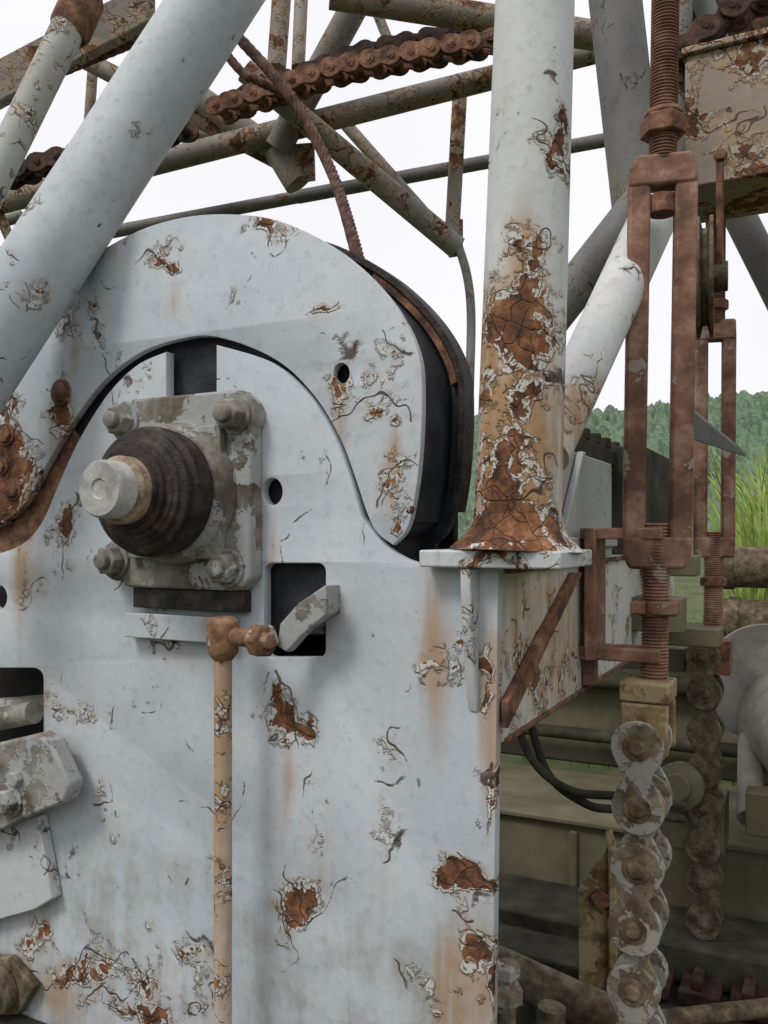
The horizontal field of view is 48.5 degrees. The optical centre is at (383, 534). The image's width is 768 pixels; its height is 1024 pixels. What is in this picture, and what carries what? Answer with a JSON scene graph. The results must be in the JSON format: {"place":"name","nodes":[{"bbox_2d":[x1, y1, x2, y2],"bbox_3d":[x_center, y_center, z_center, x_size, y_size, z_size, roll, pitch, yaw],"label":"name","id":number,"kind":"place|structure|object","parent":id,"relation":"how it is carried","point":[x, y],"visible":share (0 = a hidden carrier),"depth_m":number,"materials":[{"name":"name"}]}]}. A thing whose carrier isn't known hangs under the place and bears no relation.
{"place":"outdoors","nodes":[
{"label":"outdoors","id":0,"kind":"place"},
{"bbox_2d":[0,0,767,415],"label":"sky","id":1,"kind":"structure","parent":0,"point":[420,137],"materials":[{"name":"white"}]},
{"bbox_2d":[458,390,767,540],"bbox_3d":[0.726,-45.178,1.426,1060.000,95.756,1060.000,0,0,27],"label":"hills","id":2,"kind":"structure","parent":0,"point":[751,414],"depth_m":329.43,"materials":[{"name":"green plant"}]},
{"bbox_2d":[458,541,767,791],"bbox_3d":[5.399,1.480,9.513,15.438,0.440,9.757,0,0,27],"label":"grass","id":3,"kind":"structure","parent":0,"point":[702,621],"depth_m":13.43,"materials":[{"name":"green plant"}]},
{"bbox_2d":[563,0,672,469],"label":"brace pipe","id":4,"kind":"object","parent":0,"point":[605,288],"visible":0.69,"depth_m":2.72,"materials":[{"name":"metal"}]},
{"bbox_2d":[619,0,697,756],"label":"turnbuckle","id":5,"kind":"object","parent":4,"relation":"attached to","point":[662,170],"visible":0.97,"depth_m":2.17,"materials":[{"name":"orange metal"}]},
{"bbox_2d":[606,720,672,1023],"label":"roller chain","id":6,"kind":"object","parent":5,"relation":"hanging from","point":[641,856],"visible":0.98,"depth_m":2.06,"materials":[{"name":"metal"}]},
{"bbox_2d":[527,981,762,1023],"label":"bare soil","id":7,"kind":"structure","parent":0,"point":[672,1002],"depth_m":3.09,"materials":[{"name":"brown soil"}]},
{"bbox_2d":[0,345,502,1023],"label":"winch side frame","id":8,"kind":"object","parent":7,"relation":"on","point":[366,747],"visible":0.73,"depth_m":1.92,"materials":[{"name":"white metal"}]},
{"bbox_2d":[0,694,82,1023],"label":"brake linkage","id":9,"kind":"object","parent":8,"relation":"attached to","point":[40,773],"visible":0.97,"depth_m":2.22,"materials":[{"name":"paint"}]},
{"bbox_2d":[0,0,103,207],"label":"diagonal pipe strut","id":10,"kind":"object","parent":8,"relation":"attached to","point":[70,30],"visible":1,"depth_m":2.87,"materials":[{"name":"paint"}]},
{"bbox_2d":[79,390,264,612],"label":"bearing block","id":11,"kind":"structure","parent":8,"relation":"attached to","point":[170,490],"depth_m":1.90,"materials":[{"name":"metal"}]},
{"bbox_2d":[0,214,425,544],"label":"drum cover","id":12,"kind":"object","parent":8,"relation":"on","point":[313,313],"visible":0.98,"depth_m":1.96,"materials":[{"name":"metal"}]},
{"bbox_2d":[0,0,264,412],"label":"diagonal pipe strut","id":13,"kind":"object","parent":12,"relation":"attached to","point":[65,228],"visible":1,"depth_m":2.07,"materials":[{"name":"paint"}]},
{"bbox_2d":[11,242,473,634],"bbox_3d":[-0.489,-0.248,2.213,1.461,1.041,0.210,0,0,27],"label":"winch drum","id":14,"kind":"object","parent":8,"relation":"in","point":[447,467],"visible":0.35,"depth_m":1.96,"materials":[{"name":"black metal"}]},
{"bbox_2d":[206,584,339,1023],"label":"control rod","id":15,"kind":"object","parent":8,"relation":"attached to","point":[226,637],"visible":0.95,"depth_m":1.83,"materials":[{"name":"paint"}]},
{"bbox_2d":[237,35,364,257],"bbox_3d":[-0.265,-1.306,2.744,0.453,1.497,1.126,0,0,-43],"label":"wire rope","id":16,"kind":"object","parent":8,"relation":"attached to","point":[261,62],"visible":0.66,"depth_m":2.98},
{"bbox_2d":[461,568,477,711],"bbox_3d":[0.169,0.209,1.681,0.022,0.288,0.048,0,0,27],"label":"gusset rib","id":17,"kind":"object","parent":8,"relation":"attached to","point":[469,590],"visible":0.96,"depth_m":1.67,"materials":[{"name":"paint"}]},
{"bbox_2d":[501,555,673,742],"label":"beam","id":18,"kind":"structure","parent":8,"relation":"attached to","point":[528,598],"depth_m":2.03,"materials":[{"name":"metal"}]},
{"bbox_2d":[419,548,591,569],"bbox_3d":[0.253,0.047,1.743,0.287,0.034,0.245,0,0,27],"label":"base flange","id":19,"kind":"object","parent":18,"relation":"on","point":[484,558],"visible":0.92,"depth_m":1.64,"materials":[{"name":"paint"}]},
{"bbox_2d":[449,513,583,551],"bbox_3d":[0.267,-0.006,1.720,0.270,0.082,0.270,0,0,27],"label":"weld flare","id":20,"kind":"object","parent":19,"relation":"on","point":[516,532],"visible":0.97,"depth_m":1.63,"materials":[{"name":"paint"}]},
{"bbox_2d":[474,0,574,515],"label":"pipe","id":21,"kind":"object","parent":19,"relation":"on","point":[519,456],"visible":0.88,"depth_m":1.65,"materials":[{"name":"metal"}]},
{"bbox_2d":[501,572,581,727],"bbox_3d":[0.374,0.239,1.955,0.016,0.288,0.597,0,0,27],"label":"diagonal rib","id":22,"kind":"object","parent":18,"relation":"attached to","point":[516,690],"visible":1,"depth_m":1.85,"materials":[{"name":"orange metal"}]},
{"bbox_2d":[505,555,627,741],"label":"edge flanges","id":23,"kind":"object","parent":18,"relation":"attached to","point":[521,730],"visible":0.49,"depth_m":2.00,"materials":[{"name":"orange metal"}]},
{"bbox_2d":[562,451,616,555],"bbox_3d":[0.506,-0.079,2.383,0.142,0.289,0.750,0,0,27],"label":"box","id":24,"kind":"object","parent":18,"relation":"on","point":[587,492],"visible":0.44,"depth_m":2.40,"materials":[{"name":"paint"}]},
{"bbox_2d":[582,539,597,685],"bbox_3d":[0.556,0.204,2.298,0.027,0.395,0.070,0,0,27],"label":"vertical rib","id":25,"kind":"object","parent":18,"relation":"attached to","point":[589,673],"visible":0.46,"depth_m":2.27,"materials":[{"name":"metal"}]},
{"bbox_2d":[574,428,668,554],"bbox_3d":[0.683,-0.124,2.854,0.350,0.380,1.450,0,0,27],"label":"wheel","id":26,"kind":"object","parent":18,"relation":"on","point":[598,447],"visible":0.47,"depth_m":2.84,"materials":[{"name":"black metal"}]},
{"bbox_2d":[0,0,604,386],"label":"lattice boom","id":27,"kind":"object","parent":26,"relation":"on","point":[283,154],"visible":0.66,"depth_m":4.84,"materials":[{"name":"paint"}]},
{"bbox_2d":[66,34,139,75],"bbox_3d":[-1.241,-2.238,3.900,1.260,0.596,0.058,0,0,0],"label":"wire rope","id":28,"kind":"object","parent":27,"relation":"attached to","point":[122,48],"visible":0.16,"depth_m":3.89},
{"bbox_2d":[10,27,493,190],"bbox_3d":[-0.794,-2.227,4.435,2.865,0.984,0.432,0,0,4],"label":"boom chain","id":29,"kind":"object","parent":27,"relation":"attached to","point":[402,53],"visible":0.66,"depth_m":4.24,"materials":[{"name":"orange metal"}]},
{"bbox_2d":[227,53,282,96],"bbox_3d":[-0.739,-2.363,4.009,0.552,0.526,0.114,0,0,-10],"label":"wire rope","id":30,"kind":"object","parent":27,"relation":"attached to","point":[245,74],"visible":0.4,"depth_m":3.99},
{"bbox_2d":[677,0,767,310],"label":"brace pipes","id":31,"kind":"object","parent":27,"relation":"on","point":[748,235],"visible":0.3,"depth_m":3.83,"materials":[{"name":"metal"}]},
{"bbox_2d":[681,27,767,222],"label":"channel","id":32,"kind":"object","parent":31,"relation":"attached to","point":[726,93],"visible":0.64,"depth_m":2.99,"materials":[{"name":"paint"}]},
{"bbox_2d":[696,163,727,338],"bbox_3d":[1.093,-0.954,2.887,0.139,0.567,0.403,0,0,27],"label":"sheave wheel","id":33,"kind":"object","parent":32,"relation":"hanging from","point":[712,276],"visible":0.84,"depth_m":2.79,"materials":[{"name":"metal"}]},
{"bbox_2d":[693,211,736,675],"bbox_3d":[1.279,-0.503,3.303,0.160,2.075,0.110,0,0,27],"label":"turnbuckle","id":34,"kind":"object","parent":32,"relation":"hanging from","point":[712,549],"visible":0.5,"depth_m":3.27,"materials":[{"name":"orange metal"}]},
{"bbox_2d":[685,646,725,939],"bbox_3d":[1.243,1.044,3.300,0.133,1.288,0.155,0,0,27],"label":"roller chain","id":35,"kind":"object","parent":34,"relation":"hanging from","point":[705,691],"visible":0.78,"depth_m":3.24,"materials":[{"name":"metal"}]},
{"bbox_2d":[714,148,726,160],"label":"bolts","id":36,"kind":"object","parent":32,"relation":"attached to","point":[720,154],"visible":1,"depth_m":2.97,"materials":[{"name":"orange metal"}]},
{"bbox_2d":[678,0,767,73],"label":"roller chain","id":37,"kind":"object","parent":32,"relation":"attached to","point":[734,16],"visible":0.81,"depth_m":3.05,"materials":[{"name":"brown metal"}]},
{"bbox_2d":[693,0,767,35],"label":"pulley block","id":38,"kind":"structure","parent":31,"relation":"attached to","point":[758,23],"depth_m":3.32,"materials":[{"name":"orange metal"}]},
{"bbox_2d":[694,410,745,455],"bbox_3d":[1.099,-0.343,2.824,0.391,0.146,0.018,0,0,-36],"label":"pointed arm","id":39,"kind":"object","parent":26,"relation":"attached to","point":[707,432],"visible":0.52,"depth_m":2.80},
{"bbox_2d":[580,528,679,663],"bbox_3d":[0.645,0.155,2.238,0.242,0.346,0.125,0,0,27],"label":"keeper bracket","id":40,"kind":"object","parent":18,"relation":"attached to","point":[595,646],"visible":0.78,"depth_m":2.22,"materials":[{"name":"brown metal"}]},
{"bbox_2d":[621,555,721,671],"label":"cross bars","id":41,"kind":"object","parent":18,"relation":"attached to","point":[683,635],"visible":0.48,"depth_m":3.01,"materials":[{"name":"green paint"}]},
{"bbox_2d":[498,622,767,1023],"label":"undercarriage","id":42,"kind":"object","parent":7,"relation":"on","point":[551,844],"visible":0.21,"depth_m":3.74,"materials":[{"name":"green paint"}]},
{"bbox_2d":[578,828,619,991],"bbox_3d":[0.715,1.238,2.777,0.118,0.528,0.157,0,0,43],"label":"ochre bracket","id":43,"kind":"object","parent":42,"relation":"attached to","point":[598,948],"visible":0.7,"depth_m":2.75,"materials":[{"name":"metal"}]},
{"bbox_2d":[517,725,685,822],"bbox_3d":[0.739,0.783,2.872,0.638,0.460,0.282,0,0,0],"label":"hydraulic hose","id":44,"kind":"object","parent":42,"relation":"attached to","point":[540,766],"visible":0.68,"depth_m":2.81,"materials":[{"name":"black rubber"}]},
{"bbox_2d":[497,944,767,1023],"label":"hydraulic ram","id":45,"kind":"object","parent":42,"relation":"attached to","point":[552,995],"visible":0.69,"depth_m":2.31,"materials":[{"name":"metal"}]},
{"bbox_2d":[659,761,767,855],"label":"valve block","id":46,"kind":"structure","parent":42,"relation":"on","point":[686,780],"depth_m":3.18,"materials":[{"name":"green paint"}]},
{"bbox_2d":[716,624,767,825],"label":"storage tank","id":47,"kind":"object","parent":42,"relation":"on","point":[742,708],"visible":0.67,"depth_m":3.54,"materials":[{"name":"white metal"}]},
{"bbox_2d":[722,546,767,635],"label":"stack","id":48,"kind":"object","parent":42,"relation":"on","point":[745,566],"visible":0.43,"depth_m":4.44,"materials":[{"name":"brown wood"}]},
{"bbox_2d":[657,430,767,601],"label":"tall grass","id":49,"kind":"structure","parent":0,"point":[754,531],"depth_m":7.32,"materials":[{"name":"green plant"}]}
]}

